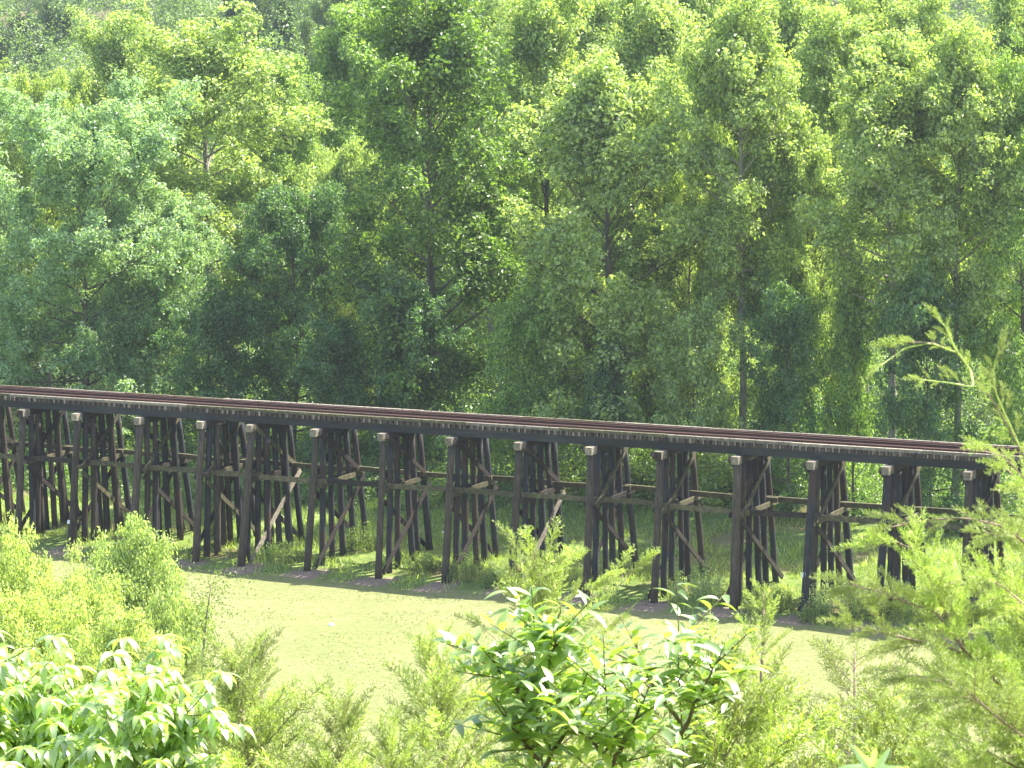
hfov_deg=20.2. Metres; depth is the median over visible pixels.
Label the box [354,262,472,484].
tree
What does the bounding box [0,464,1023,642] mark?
rank grass
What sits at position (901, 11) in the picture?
tree
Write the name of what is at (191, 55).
tree
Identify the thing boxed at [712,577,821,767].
cedar tree
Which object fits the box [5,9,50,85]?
tree
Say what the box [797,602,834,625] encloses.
weed clump
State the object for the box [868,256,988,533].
tree
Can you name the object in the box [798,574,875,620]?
weed clump
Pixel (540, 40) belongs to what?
tree
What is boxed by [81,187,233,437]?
tree
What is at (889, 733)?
cedar tree
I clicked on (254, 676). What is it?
cedar tree
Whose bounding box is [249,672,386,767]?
cedar tree
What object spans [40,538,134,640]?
bush
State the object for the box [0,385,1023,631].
trestle bridge
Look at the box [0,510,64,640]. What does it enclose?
bush
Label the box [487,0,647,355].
tree
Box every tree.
[0,23,18,75]
[0,57,101,375]
[0,65,101,387]
[0,67,259,444]
[0,188,48,414]
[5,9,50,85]
[33,0,97,86]
[42,0,216,305]
[55,0,337,397]
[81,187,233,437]
[95,631,270,766]
[132,624,331,767]
[148,274,264,466]
[200,180,373,458]
[210,0,277,117]
[220,642,323,767]
[241,35,344,388]
[248,0,317,85]
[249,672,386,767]
[279,302,391,486]
[286,136,407,447]
[295,0,363,144]
[301,0,443,334]
[315,0,538,479]
[338,0,493,324]
[350,704,449,767]
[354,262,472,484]
[361,617,521,767]
[411,0,567,392]
[449,515,663,767]
[457,0,636,397]
[474,276,575,490]
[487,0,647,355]
[496,43,731,493]
[540,0,652,378]
[563,0,750,373]
[577,333,633,509]
[624,74,767,480]
[625,609,857,767]
[639,0,753,349]
[645,0,823,493]
[648,283,757,506]
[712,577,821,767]
[726,0,878,348]
[730,88,874,482]
[730,635,975,767]
[736,266,838,522]
[770,0,887,428]
[790,22,982,514]
[799,669,979,767]
[809,302,1023,767]
[816,0,934,406]
[821,258,882,515]
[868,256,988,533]
[870,0,1002,410]
[874,16,1023,519]
[952,0,1023,420]
[952,21,1023,490]
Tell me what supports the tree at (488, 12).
on the ground at (322, 602)
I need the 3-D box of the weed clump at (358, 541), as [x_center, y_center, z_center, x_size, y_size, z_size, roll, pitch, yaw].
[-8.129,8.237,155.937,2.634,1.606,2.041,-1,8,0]
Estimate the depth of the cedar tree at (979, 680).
9.11 m
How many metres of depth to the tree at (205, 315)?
177.67 m
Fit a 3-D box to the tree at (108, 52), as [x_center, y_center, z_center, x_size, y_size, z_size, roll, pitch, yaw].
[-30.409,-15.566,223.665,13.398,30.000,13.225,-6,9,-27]
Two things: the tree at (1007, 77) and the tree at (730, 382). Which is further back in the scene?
the tree at (730, 382)
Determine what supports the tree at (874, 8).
on the ground at (322, 602)
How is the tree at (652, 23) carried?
on the ground at (322, 602)
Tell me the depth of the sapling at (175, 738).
14.09 m
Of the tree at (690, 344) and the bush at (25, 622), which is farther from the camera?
the tree at (690, 344)
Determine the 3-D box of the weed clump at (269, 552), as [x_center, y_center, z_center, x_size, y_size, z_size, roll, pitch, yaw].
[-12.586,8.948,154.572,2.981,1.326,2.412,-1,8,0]
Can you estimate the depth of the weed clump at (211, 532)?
158.82 m
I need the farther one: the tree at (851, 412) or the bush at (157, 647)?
the tree at (851, 412)
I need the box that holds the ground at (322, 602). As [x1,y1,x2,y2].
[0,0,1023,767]
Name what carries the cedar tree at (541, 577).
on the ground at (322, 602)
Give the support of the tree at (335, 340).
on the ground at (322, 602)
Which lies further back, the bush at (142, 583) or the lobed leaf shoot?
the bush at (142, 583)
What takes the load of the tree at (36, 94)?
on the ground at (322, 602)
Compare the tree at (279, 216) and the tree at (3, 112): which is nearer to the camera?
the tree at (279, 216)
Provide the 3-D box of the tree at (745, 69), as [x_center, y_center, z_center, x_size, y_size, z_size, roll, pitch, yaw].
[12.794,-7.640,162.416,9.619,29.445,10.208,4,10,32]
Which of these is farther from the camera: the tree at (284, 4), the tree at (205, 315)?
the tree at (284, 4)
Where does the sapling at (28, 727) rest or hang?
on the ground at (322, 602)
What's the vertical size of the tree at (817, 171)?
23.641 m
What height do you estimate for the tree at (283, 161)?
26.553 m
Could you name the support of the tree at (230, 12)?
on the ground at (322, 602)
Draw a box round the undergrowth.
[0,298,1023,548]
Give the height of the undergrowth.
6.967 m
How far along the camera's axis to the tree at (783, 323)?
158.91 m
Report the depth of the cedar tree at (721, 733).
12.91 m
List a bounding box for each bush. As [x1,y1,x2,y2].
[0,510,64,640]
[0,565,94,680]
[6,636,140,756]
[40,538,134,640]
[70,600,287,750]
[84,511,234,743]
[137,630,217,754]
[138,566,206,688]
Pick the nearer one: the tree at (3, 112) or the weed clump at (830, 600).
the weed clump at (830, 600)
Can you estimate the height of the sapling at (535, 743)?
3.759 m
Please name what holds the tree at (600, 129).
on the ground at (322, 602)
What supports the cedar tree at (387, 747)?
on the ground at (322, 602)
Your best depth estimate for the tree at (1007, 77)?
153.53 m
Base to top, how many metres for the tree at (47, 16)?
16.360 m
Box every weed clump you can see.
[201,499,226,546]
[251,537,304,564]
[345,521,384,551]
[401,550,441,573]
[446,550,494,583]
[480,562,520,589]
[665,560,729,606]
[741,579,792,613]
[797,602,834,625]
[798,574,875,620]
[865,582,934,624]
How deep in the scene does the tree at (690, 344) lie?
160.18 m
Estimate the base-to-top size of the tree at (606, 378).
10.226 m
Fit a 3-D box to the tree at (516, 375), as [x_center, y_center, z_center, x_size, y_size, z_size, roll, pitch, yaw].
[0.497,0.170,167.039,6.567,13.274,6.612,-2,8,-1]
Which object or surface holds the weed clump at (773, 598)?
on the ground at (322, 602)
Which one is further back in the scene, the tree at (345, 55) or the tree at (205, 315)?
the tree at (345, 55)
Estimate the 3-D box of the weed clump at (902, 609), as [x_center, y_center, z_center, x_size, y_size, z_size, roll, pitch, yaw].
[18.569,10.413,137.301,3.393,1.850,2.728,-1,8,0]
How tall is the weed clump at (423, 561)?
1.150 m
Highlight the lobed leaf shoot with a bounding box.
[838,744,904,767]
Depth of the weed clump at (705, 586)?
142.26 m
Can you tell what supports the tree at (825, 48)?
on the ground at (322, 602)
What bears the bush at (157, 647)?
on the ground at (322, 602)
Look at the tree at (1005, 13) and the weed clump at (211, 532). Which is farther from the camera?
the tree at (1005, 13)
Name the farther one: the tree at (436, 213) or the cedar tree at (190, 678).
the tree at (436, 213)
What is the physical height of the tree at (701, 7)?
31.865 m
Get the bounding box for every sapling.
[0,630,146,767]
[34,634,256,767]
[169,555,253,677]
[431,586,662,767]
[519,634,695,767]
[586,582,775,767]
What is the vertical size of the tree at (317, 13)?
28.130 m
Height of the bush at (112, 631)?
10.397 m
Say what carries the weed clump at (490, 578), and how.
on the ground at (322, 602)
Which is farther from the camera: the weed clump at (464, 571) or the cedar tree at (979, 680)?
the weed clump at (464, 571)
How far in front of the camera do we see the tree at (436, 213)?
222.86 m
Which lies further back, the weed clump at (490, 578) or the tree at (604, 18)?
the tree at (604, 18)
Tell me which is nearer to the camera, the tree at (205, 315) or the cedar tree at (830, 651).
the cedar tree at (830, 651)
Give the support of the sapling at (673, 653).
on the ground at (322, 602)
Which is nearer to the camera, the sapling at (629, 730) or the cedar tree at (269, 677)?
the sapling at (629, 730)
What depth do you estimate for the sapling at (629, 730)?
11.28 m
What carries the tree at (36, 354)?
on the ground at (322, 602)
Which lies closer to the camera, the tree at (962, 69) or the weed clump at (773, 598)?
the weed clump at (773, 598)
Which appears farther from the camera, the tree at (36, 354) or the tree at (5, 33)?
the tree at (5, 33)
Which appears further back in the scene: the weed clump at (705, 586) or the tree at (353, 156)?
the tree at (353, 156)
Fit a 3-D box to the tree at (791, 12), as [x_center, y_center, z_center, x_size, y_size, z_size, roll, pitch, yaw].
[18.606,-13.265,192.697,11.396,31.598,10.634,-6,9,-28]
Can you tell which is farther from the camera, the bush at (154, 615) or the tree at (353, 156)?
the tree at (353, 156)
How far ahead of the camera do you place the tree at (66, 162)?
182.89 m
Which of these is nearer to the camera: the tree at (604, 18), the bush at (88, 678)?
the bush at (88, 678)
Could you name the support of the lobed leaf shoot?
on the ground at (322, 602)
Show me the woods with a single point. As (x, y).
(172, 12)
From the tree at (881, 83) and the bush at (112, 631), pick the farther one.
the tree at (881, 83)
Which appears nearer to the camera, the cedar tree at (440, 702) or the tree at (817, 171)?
the cedar tree at (440, 702)
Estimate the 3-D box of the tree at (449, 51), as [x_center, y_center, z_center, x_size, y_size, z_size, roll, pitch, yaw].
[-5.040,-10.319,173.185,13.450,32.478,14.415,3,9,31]
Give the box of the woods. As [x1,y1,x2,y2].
[0,0,1019,388]
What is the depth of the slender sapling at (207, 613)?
61.23 m

